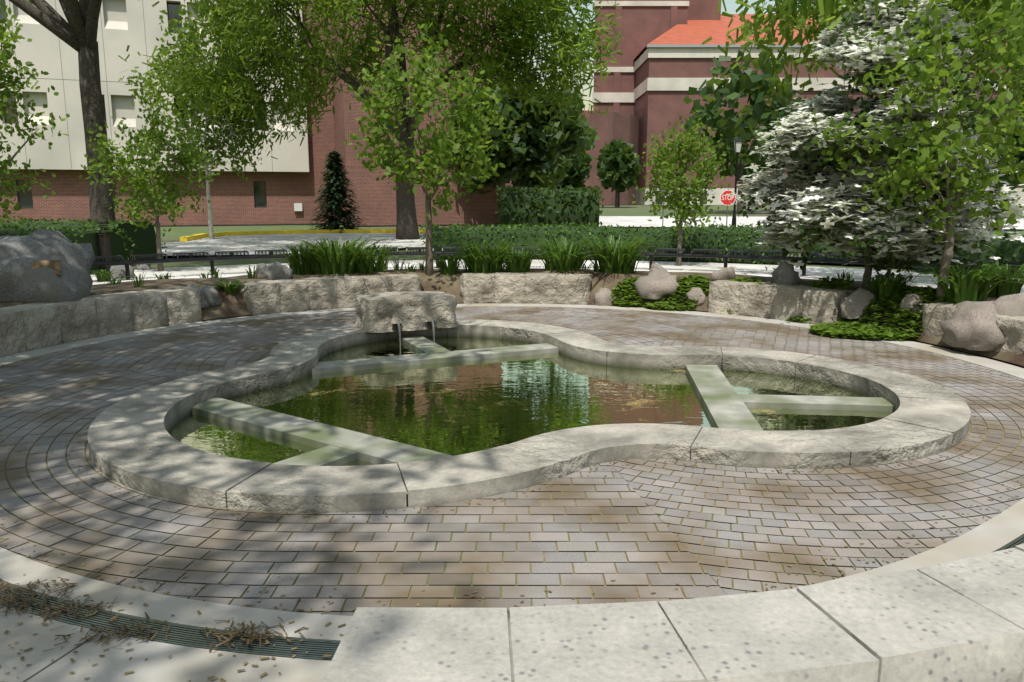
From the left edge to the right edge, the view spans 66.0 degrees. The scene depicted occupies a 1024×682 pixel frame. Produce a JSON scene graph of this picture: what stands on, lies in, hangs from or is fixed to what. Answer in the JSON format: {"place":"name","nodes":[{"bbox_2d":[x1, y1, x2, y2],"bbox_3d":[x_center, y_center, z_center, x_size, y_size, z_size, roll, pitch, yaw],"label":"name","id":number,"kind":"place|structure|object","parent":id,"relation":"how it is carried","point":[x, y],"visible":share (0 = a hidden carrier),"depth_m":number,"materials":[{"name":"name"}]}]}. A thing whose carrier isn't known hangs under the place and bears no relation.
{"place":"outdoors","nodes":[
{"label":"outdoors","id":0,"kind":"place"},
{"bbox_2d":[79,97,219,270],"bbox_3d":[-7.730,-3.172,16.822,2.662,3.769,2.523,-7,12,-33],"label":"tree","id":1,"kind":"object","parent":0,"point":[188,156],"depth_m":16.50,"materials":[{"name":"green plant"}]},
{"bbox_2d":[343,22,512,275],"bbox_3d":[-1.361,-2.765,11.956,2.534,3.862,2.343,-5,12,-26],"label":"tree","id":2,"kind":"object","parent":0,"point":[473,140],"depth_m":11.61,"materials":[{"name":"green plant"}]},
{"bbox_2d":[2,204,1023,645],"bbox_3d":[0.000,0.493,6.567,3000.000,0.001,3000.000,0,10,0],"label":"ground","id":3,"kind":"structure","parent":0,"point":[176,232],"depth_m":36.98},
{"bbox_2d":[0,0,69,225],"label":"tree","id":4,"kind":"object","parent":3,"relation":"on","point":[5,55],"depth_m":14.76,"materials":[{"name":"green plant"}]},
{"bbox_2d":[0,224,136,273],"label":"hedge","id":5,"kind":"object","parent":3,"relation":"on","point":[116,243],"depth_m":16.72,"materials":[{"name":"green plant"}]},
{"bbox_2d":[0,216,166,259],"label":"hedge","id":6,"kind":"object","parent":3,"relation":"on","point":[143,240],"depth_m":19.18,"materials":[{"name":"green plant"}]},
{"bbox_2d":[2,0,300,222],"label":"locust","id":7,"kind":"object","parent":3,"relation":"on","point":[77,31],"depth_m":18.52},
{"bbox_2d":[0,604,330,681],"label":"concrete pavement","id":8,"kind":"structure","parent":3,"relation":"on","point":[181,663],"depth_m":2.74,"materials":[{"name":"concrete"}]},
{"bbox_2d":[23,632,100,681],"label":"apron joints","id":9,"kind":"object","parent":8,"relation":"on","point":[56,660],"visible":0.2,"depth_m":2.74,"materials":[{"name":"grey"}]},
{"bbox_2d":[0,577,304,651],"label":"debris","id":10,"kind":"object","parent":8,"relation":"on","point":[231,634],"visible":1,"depth_m":2.98,"materials":[{"name":"brown plant"}]},
{"bbox_2d":[322,543,1023,681],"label":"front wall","id":11,"kind":"structure","parent":8,"relation":"on","point":[960,620],"depth_m":2.10,"materials":[{"name":"concrete"}]},
{"bbox_2d":[118,1,283,238],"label":"tree","id":12,"kind":"object","parent":3,"relation":"on","point":[181,34],"depth_m":29.05,"materials":[{"name":"green plant"}]},
{"bbox_2d":[0,0,501,225],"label":"building","id":13,"kind":"structure","parent":3,"relation":"on","point":[282,187],"depth_m":42.38,"materials":[{"name":"brown brick"}]},
{"bbox_2d":[161,233,425,255],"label":"drive","id":14,"kind":"structure","parent":3,"relation":"on","point":[249,243],"depth_m":27.55,"materials":[{"name":"grey asphalt"}]},
{"bbox_2d":[180,229,425,241],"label":"yellow kerb","id":15,"kind":"structure","parent":14,"relation":"on","point":[196,237],"depth_m":33.78,"materials":[{"name":"paint"}]},
{"bbox_2d":[307,150,369,232],"bbox_3d":[-7.893,-6.670,35.371,3.091,3.848,3.032,0,10,0],"label":"spruce","id":16,"kind":"object","parent":3,"relation":"on","point":[334,159],"depth_m":35.04,"materials":[{"name":"green plant"}]},
{"bbox_2d":[118,0,624,239],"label":"locust","id":17,"kind":"object","parent":3,"relation":"on","point":[528,33],"depth_m":26.74},
{"bbox_2d":[0,307,1023,613],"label":"bricks","id":18,"kind":"object","parent":3,"relation":"on","point":[504,501],"visible":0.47,"depth_m":4.03,"materials":[{"name":"grey brick"}]},
{"bbox_2d":[0,307,1023,615],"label":"pavers","id":19,"kind":"object","parent":18,"relation":"on","point":[238,579],"visible":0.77,"depth_m":4.00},
{"bbox_2d":[0,306,1023,681],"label":"litter","id":20,"kind":"object","parent":19,"relation":"on","point":[346,594],"visible":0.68,"depth_m":3.23,"materials":[{"name":"brown plant"}]},
{"bbox_2d":[0,303,1023,640],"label":"band","id":21,"kind":"object","parent":18,"relation":"on","point":[998,531],"visible":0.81,"depth_m":3.40,"materials":[{"name":"concrete"}]},
{"bbox_2d":[0,303,1023,660],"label":"trench drain","id":22,"kind":"object","parent":18,"relation":"on","point":[316,649],"visible":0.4,"depth_m":2.93,"materials":[{"name":"silver metal"}]},
{"bbox_2d":[0,268,1023,365],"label":"bed","id":23,"kind":"object","parent":3,"relation":"on","point":[235,304],"visible":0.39,"depth_m":11.26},
{"bbox_2d":[0,229,94,302],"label":"boulder","id":24,"kind":"object","parent":23,"relation":"on","point":[21,279],"visible":0.82,"depth_m":8.91,"materials":[{"name":"grey stone"}]},
{"bbox_2d":[33,260,60,275],"bbox_3d":[-5.247,-0.815,8.867,0.300,0.175,0.131,-5,11,-25],"label":"plaque","id":25,"kind":"object","parent":24,"relation":"attached to","point":[55,265],"visible":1,"depth_m":8.89,"materials":[{"name":"brown metal"}]},
{"bbox_2d":[0,286,201,357],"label":"stone wall","id":26,"kind":"structure","parent":23,"relation":"on","point":[30,326],"depth_m":8.99,"materials":[{"name":"stone"}]},
{"bbox_2d":[90,269,120,281],"bbox_3d":[-7.770,-1.219,14.953,0.722,0.241,0.704,0,10,0],"label":"plant","id":27,"kind":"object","parent":23,"relation":"on","point":[103,273],"depth_m":14.92,"materials":[{"name":"green plant"}]},
{"bbox_2d":[95,276,127,284],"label":"tuft","id":28,"kind":"object","parent":23,"relation":"on","point":[114,281],"visible":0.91,"depth_m":11.46,"materials":[{"name":"green plant"}]},
{"bbox_2d":[110,265,134,278],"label":"boulder","id":29,"kind":"object","parent":23,"relation":"on","point":[119,270],"visible":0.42,"depth_m":15.46,"materials":[{"name":"grey stone"}]},
{"bbox_2d":[128,271,147,286],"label":"tuft","id":30,"kind":"object","parent":23,"relation":"on","point":[139,284],"visible":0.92,"depth_m":10.54,"materials":[{"name":"green plant"}]},
{"bbox_2d":[151,273,171,278],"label":"tuft","id":31,"kind":"object","parent":23,"relation":"on","point":[161,277],"visible":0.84,"depth_m":13.49,"materials":[{"name":"green plant"}]},
{"bbox_2d":[186,284,209,307],"bbox_3d":[-4.163,-0.595,10.288,0.414,0.303,0.303,-5,11,-24],"label":"boulder","id":32,"kind":"object","parent":23,"relation":"on","point":[204,303],"visible":0.25,"depth_m":10.27,"materials":[{"name":"grey stone"}]},
{"bbox_2d":[200,285,220,305],"bbox_3d":[-4.062,-0.615,10.480,0.354,0.260,0.444,-8,13,-39],"label":"boulder","id":33,"kind":"object","parent":23,"relation":"on","point":[211,293],"visible":0.63,"depth_m":10.37,"materials":[{"name":"grey stone"}]},
{"bbox_2d":[201,267,230,277],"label":"tuft","id":34,"kind":"object","parent":23,"relation":"on","point":[215,274],"visible":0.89,"depth_m":11.96,"materials":[{"name":"green plant"}]},
{"bbox_2d":[206,278,253,294],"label":"grass","id":35,"kind":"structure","parent":23,"relation":"on","point":[230,289],"depth_m":10.72,"materials":[{"name":"green plant"}]},
{"bbox_2d":[247,265,259,277],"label":"tuft","id":36,"kind":"object","parent":23,"relation":"on","point":[249,273],"visible":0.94,"depth_m":11.51,"materials":[{"name":"green plant"}]},
{"bbox_2d":[255,263,267,273],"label":"boulder","id":37,"kind":"object","parent":23,"relation":"on","point":[261,266],"visible":0.52,"depth_m":13.70,"materials":[{"name":"grey stone"}]},
{"bbox_2d":[264,261,292,279],"bbox_3d":[-3.385,-1.027,11.429,0.374,0.270,0.431,0,10,1],"label":"boulder","id":38,"kind":"object","parent":23,"relation":"on","point":[276,270],"visible":0.88,"depth_m":11.30,"materials":[{"name":"grey stone"}]},
{"bbox_2d":[259,242,336,274],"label":"grass","id":39,"kind":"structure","parent":23,"relation":"on","point":[303,266],"depth_m":12.34,"materials":[{"name":"green plant"}]},
{"bbox_2d":[236,274,422,315],"bbox_3d":[-2.600,-0.697,11.462,2.669,0.434,0.686,-5,12,-27],"label":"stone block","id":40,"kind":"object","parent":23,"relation":"on","point":[263,297],"visible":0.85,"depth_m":11.19,"materials":[{"name":"stone"}]},
{"bbox_2d":[254,235,405,274],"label":"grass","id":41,"kind":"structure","parent":23,"relation":"on","point":[332,261],"depth_m":11.85,"materials":[{"name":"green plant"}]},
{"bbox_2d":[322,244,408,273],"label":"grass","id":42,"kind":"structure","parent":23,"relation":"on","point":[366,264],"depth_m":12.01,"materials":[{"name":"green plant"}]},
{"bbox_2d":[383,257,389,269],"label":"tuft","id":43,"kind":"object","parent":23,"relation":"on","point":[385,267],"visible":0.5,"depth_m":13.99,"materials":[{"name":"green plant"}]},
{"bbox_2d":[392,257,405,269],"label":"tuft","id":44,"kind":"object","parent":23,"relation":"on","point":[396,267],"visible":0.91,"depth_m":12.91,"materials":[{"name":"green plant"}]},
{"bbox_2d":[398,262,421,271],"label":"tuft","id":45,"kind":"object","parent":23,"relation":"on","point":[410,269],"visible":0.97,"depth_m":12.33,"materials":[{"name":"green plant"}]},
{"bbox_2d":[417,260,424,269],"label":"tuft","id":46,"kind":"object","parent":23,"relation":"on","point":[420,267],"visible":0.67,"depth_m":12.88,"materials":[{"name":"green plant"}]},
{"bbox_2d":[419,253,477,274],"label":"grass","id":47,"kind":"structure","parent":23,"relation":"on","point":[452,267],"depth_m":12.25,"materials":[{"name":"green plant"}]},
{"bbox_2d":[431,238,541,272],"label":"grass","id":48,"kind":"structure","parent":23,"relation":"on","point":[489,261],"depth_m":12.33,"materials":[{"name":"green plant"}]},
{"bbox_2d":[488,246,547,272],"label":"grass","id":49,"kind":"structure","parent":23,"relation":"on","point":[517,264],"depth_m":12.31,"materials":[{"name":"green plant"}]},
{"bbox_2d":[459,273,592,304],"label":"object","id":50,"kind":"object","parent":23,"relation":"on","point":[535,288],"visible":0.96,"depth_m":11.82,"materials":[{"name":"stone"}]},
{"bbox_2d":[506,237,618,273],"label":"grass","id":51,"kind":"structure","parent":23,"relation":"on","point":[566,258],"depth_m":12.27,"materials":[{"name":"green plant"}]},
{"bbox_2d":[594,288,615,305],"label":"boulder","id":52,"kind":"object","parent":23,"relation":"on","point":[603,297],"visible":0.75,"depth_m":11.65,"materials":[{"name":"beige stone"}]},
{"bbox_2d":[562,233,684,273],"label":"grass","id":53,"kind":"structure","parent":23,"relation":"on","point":[623,261],"depth_m":12.14,"materials":[{"name":"green plant"}]},
{"bbox_2d":[610,276,645,305],"bbox_3d":[1.780,-0.729,11.647,0.654,0.433,0.552,0,10,0],"label":"plant","id":54,"kind":"object","parent":23,"relation":"on","point":[626,288],"visible":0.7,"depth_m":11.60,"materials":[{"name":"green plant"}]},
{"bbox_2d":[634,262,680,299],"bbox_3d":[2.199,-0.902,11.639,0.787,0.492,0.834,1,10,7],"label":"boulder","id":55,"kind":"object","parent":23,"relation":"on","point":[657,282],"visible":0.84,"depth_m":11.37,"materials":[{"name":"grey stone"}]},
{"bbox_2d":[645,274,710,310],"bbox_3d":[2.382,-0.699,11.318,0.946,0.500,0.660,0,10,0],"label":"plant","id":56,"kind":"object","parent":23,"relation":"on","point":[662,304],"visible":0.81,"depth_m":11.27,"materials":[{"name":"green plant"}]},
{"bbox_2d":[629,110,729,265],"bbox_3d":[3.828,-3.359,18.053,2.181,3.695,2.111,0,10,0],"label":"tree","id":57,"kind":"object","parent":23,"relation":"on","point":[668,170],"depth_m":17.79,"materials":[{"name":"green plant"}]},
{"bbox_2d":[685,287,705,305],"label":"boulder","id":58,"kind":"object","parent":23,"relation":"on","point":[694,293],"visible":0.88,"depth_m":11.12,"materials":[{"name":"beige stone"}]},
{"bbox_2d":[711,267,734,281],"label":"boulder","id":59,"kind":"object","parent":23,"relation":"on","point":[727,273],"visible":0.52,"depth_m":11.17,"materials":[{"name":"grey stone"}]},
{"bbox_2d":[723,273,760,312],"bbox_3d":[3.138,-0.654,10.931,0.653,0.520,0.549,0,10,0],"label":"plant","id":60,"kind":"object","parent":23,"relation":"on","point":[742,279],"visible":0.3,"depth_m":10.99,"materials":[{"name":"green plant"}]},
{"bbox_2d":[707,280,855,324],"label":"stone wall","id":61,"kind":"structure","parent":23,"relation":"on","point":[785,302],"depth_m":10.34,"materials":[{"name":"stone"}]},
{"bbox_2d":[771,261,802,284],"bbox_3d":[3.809,-0.942,10.815,0.409,0.314,0.478,-3,11,-15],"label":"boulder","id":62,"kind":"object","parent":23,"relation":"on","point":[783,272],"visible":0.86,"depth_m":10.65,"materials":[{"name":"grey stone"}]},
{"bbox_2d":[788,276,855,322],"bbox_3d":[3.968,-0.533,10.177,0.853,0.577,0.660,0,10,0],"label":"plant","id":63,"kind":"object","parent":23,"relation":"on","point":[839,283],"visible":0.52,"depth_m":10.14,"materials":[{"name":"green plant"}]},
{"bbox_2d":[834,268,857,278],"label":"tuft","id":64,"kind":"object","parent":23,"relation":"on","point":[843,276],"visible":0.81,"depth_m":10.72,"materials":[{"name":"green plant"}]},
{"bbox_2d":[845,271,854,279],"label":"tuft","id":65,"kind":"object","parent":23,"relation":"on","point":[847,275],"visible":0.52,"depth_m":13.52,"materials":[{"name":"green plant"}]},
{"bbox_2d":[840,287,876,318],"bbox_3d":[4.221,-0.479,9.642,0.529,0.360,0.322,-6,12,-29],"label":"boulder","id":66,"kind":"object","parent":23,"relation":"on","point":[854,304],"visible":0.83,"depth_m":9.53,"materials":[{"name":"grey stone"}]},
{"bbox_2d":[729,0,1023,286],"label":"dogwood","id":67,"kind":"object","parent":23,"relation":"on","point":[889,260],"depth_m":9.62,"materials":[{"name":"plant"}]},
{"bbox_2d":[726,0,1023,268],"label":"dogwood bracts","id":68,"kind":"object","parent":67,"relation":"attached to","point":[919,236],"visible":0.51,"depth_m":9.56,"materials":[{"name":"white plant"}]},
{"bbox_2d":[808,284,950,341],"bbox_3d":[4.430,-0.350,9.218,1.862,0.584,1.055,0,10,0],"label":"plant","id":69,"kind":"object","parent":23,"relation":"on","point":[870,329],"visible":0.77,"depth_m":9.11,"materials":[{"name":"green plant"}]},
{"bbox_2d":[847,271,934,303],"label":"grass","id":70,"kind":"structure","parent":23,"relation":"on","point":[879,284],"depth_m":9.46,"materials":[{"name":"green plant"}]},
{"bbox_2d":[899,293,924,314],"bbox_3d":[4.701,-0.437,9.136,0.379,0.227,0.368,5,11,25],"label":"boulder","id":71,"kind":"object","parent":23,"relation":"on","point":[910,300],"visible":0.62,"depth_m":9.06,"materials":[{"name":"grey stone"}]},
{"bbox_2d":[813,0,1023,302],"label":"tree","id":72,"kind":"object","parent":23,"relation":"on","point":[924,163],"depth_m":8.30,"materials":[{"name":"green plant"}]},
{"bbox_2d":[895,260,1023,303],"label":"grass","id":73,"kind":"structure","parent":23,"relation":"on","point":[967,287],"depth_m":8.68,"materials":[{"name":"green plant"}]},
{"bbox_2d":[937,301,1005,350],"bbox_3d":[4.848,-0.184,8.178,0.830,0.453,0.690,-10,14,-42],"label":"boulder","id":74,"kind":"object","parent":23,"relation":"on","point":[969,325],"visible":0.75,"depth_m":7.96,"materials":[{"name":"grey stone"}]},
{"bbox_2d":[922,302,1023,364],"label":"stone wall","id":75,"kind":"structure","parent":23,"relation":"on","point":[1012,327],"depth_m":7.91,"materials":[{"name":"stone"}]},
{"bbox_2d":[955,261,1023,297],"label":"grass","id":76,"kind":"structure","parent":23,"relation":"on","point":[1006,287],"depth_m":9.27,"materials":[{"name":"green plant"}]},
{"bbox_2d":[992,293,1023,315],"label":"boulder","id":77,"kind":"object","parent":23,"relation":"on","point":[1010,305],"visible":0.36,"depth_m":7.93,"materials":[{"name":"beige stone"}]},
{"bbox_2d":[438,73,599,195],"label":"tree","id":78,"kind":"object","parent":3,"relation":"on","point":[536,144],"depth_m":42.53,"materials":[{"name":"green plant"}]},
{"bbox_2d":[87,319,970,513],"bbox_3d":[0.260,0.442,6.933,6.360,0.388,5.859,0,10,0],"label":"pool rim","id":79,"kind":"object","parent":3,"relation":"in","point":[133,443],"visible":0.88,"depth_m":4.91,"materials":[{"name":"grey concrete"}]},
{"bbox_2d":[355,291,456,332],"bbox_3d":[-1.249,-0.368,9.277,1.143,0.396,0.671,-4,11,-23],"label":"stone spout","id":80,"kind":"object","parent":79,"relation":"on","point":[375,312],"visible":0.97,"depth_m":9.02,"materials":[{"name":"stone"}]},
{"bbox_2d":[391,309,435,344],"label":"water spouts","id":81,"kind":"object","parent":80,"relation":"attached to","point":[396,321],"visible":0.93,"depth_m":8.94,"materials":[{"name":"liquid"}]},
{"bbox_2d":[169,337,893,465],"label":"water","id":82,"kind":"structure","parent":79,"relation":"in","point":[459,407],"depth_m":6.39,"materials":[{"name":"green liquid"}]},
{"bbox_2d":[495,184,603,226],"bbox_3d":[1.856,-6.680,39.457,5.396,2.294,3.510,0,10,0],"label":"shrub","id":83,"kind":"object","parent":3,"relation":"on","point":[513,199],"depth_m":38.08,"materials":[{"name":"green plant"}]},
{"bbox_2d":[90,260,1023,293],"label":"walkway","id":84,"kind":"structure","parent":3,"relation":"on","point":[741,269],"depth_m":17.18,"materials":[{"name":"grey concrete"}]},
{"bbox_2d":[97,221,111,271],"bbox_3d":[-8.628,-1.990,16.715,0.230,1.080,0.224,0,10,0],"label":"bollard","id":85,"kind":"object","parent":84,"relation":"on","point":[104,246],"visible":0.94,"depth_m":16.63,"materials":[{"name":"brown metal"}]},
{"bbox_2d":[136,264,151,269],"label":"boulder","id":86,"kind":"object","parent":84,"relation":"on","point":[143,266],"visible":0.46,"depth_m":17.27,"materials":[{"name":"grey stone"}]},
{"bbox_2d":[91,246,1023,285],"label":"benches","id":87,"kind":"object","parent":84,"relation":"on","point":[148,260],"visible":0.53,"depth_m":16.25,"materials":[{"name":"black metal"}]},
{"bbox_2d":[420,222,791,263],"bbox_3d":[2.292,-2.623,20.683,9.884,0.994,2.391,2,11,10],"label":"hedge","id":88,"kind":"object","parent":3,"relation":"on","point":[704,244],"depth_m":20.29,"materials":[{"name":"green plant"}]},
{"bbox_2d":[659,183,668,225],"bbox_3d":[7.192,-6.375,37.455,0.450,2.217,0.062,0,10,0],"label":"sign","id":89,"kind":"object","parent":3,"relation":"on","point":[663,204],"visible":0.12,"depth_m":37.42,"materials":[{"name":"grey metal"}]},
{"bbox_2d":[720,189,735,224],"bbox_3d":[10.779,-6.605,39.453,0.739,1.948,0.063,3,11,15],"label":"stop sign","id":90,"kind":"object","parent":3,"relation":"on","point":[726,201],"visible":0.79,"depth_m":39.34,"materials":[{"name":"red metal"}]},
{"bbox_2d":[731,135,742,225],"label":"lamp post","id":91,"kind":"object","parent":3,"relation":"on","point":[738,142],"visible":0.95,"depth_m":40.01,"materials":[{"name":"black metal"}]},
{"bbox_2d":[502,143,1010,217],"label":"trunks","id":92,"kind":"object","parent":3,"relation":"on","point":[617,198],"visible":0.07,"depth_m":75.22,"materials":[{"name":"brown plant"}]},
{"bbox_2d":[556,50,1023,192],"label":"trees","id":93,"kind":"object","parent":92,"relation":"attached to","point":[619,164],"visible":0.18,"depth_m":73.82,"materials":[{"name":"green plant"}]},
{"bbox_2d":[505,0,1023,204],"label":"building","id":94,"kind":"structure","parent":3,"relation":"on","point":[665,60],"depth_m":146.81,"materials":[{"name":"brick"}]},
{"bbox_2d":[702,0,1023,107],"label":"locust","id":95,"kind":"object","parent":3,"relation":"on","point":[825,13],"depth_m":12.19},
{"bbox_2d":[752,0,1023,127],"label":"locust","id":96,"kind":"object","parent":3,"relation":"on","point":[1001,74],"depth_m":18.67},
{"bbox_2d":[793,231,1023,265],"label":"plants","id":97,"kind":"object","parent":3,"relation":"on","point":[818,245],"depth_m":19.24,"materials":[{"name":"green plant"}]},
{"bbox_2d":[912,231,1023,277],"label":"hedge","id":98,"kind":"object","parent":3,"relation":"on","point":[1015,248],"depth_m":15.93,"materials":[{"name":"green plant"}]},
{"bbox_2d":[192,334,893,465],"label":"stone slabs","id":99,"kind":"structure","parent":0,"point":[725,405],"depth_m":6.09,"materials":[{"name":"grey stone"}]},
{"bbox_2d":[553,0,592,189],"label":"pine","id":100,"kind":"object","parent":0,"point":[577,4],"depth_m":49.10,"materials":[{"name":"green plant"}]},
{"bbox_2d":[501,0,865,110],"label":"sky","id":101,"kind":"structure","parent":0,"point":[731,6],"materials":[{"name":"white"}]},
{"bbox_2d":[599,216,1023,228],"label":"road","id":102,"kind":"structure","parent":0,"point":[635,221],"depth_m":50.51,"materials":[{"name":"grey asphalt"}]},
{"bbox_2d":[880,274,894,279],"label":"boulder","id":103,"kind":"object","parent":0,"point":[890,277],"visible":0.11,"depth_m":11.57,"materials":[{"name":"grey stone"}]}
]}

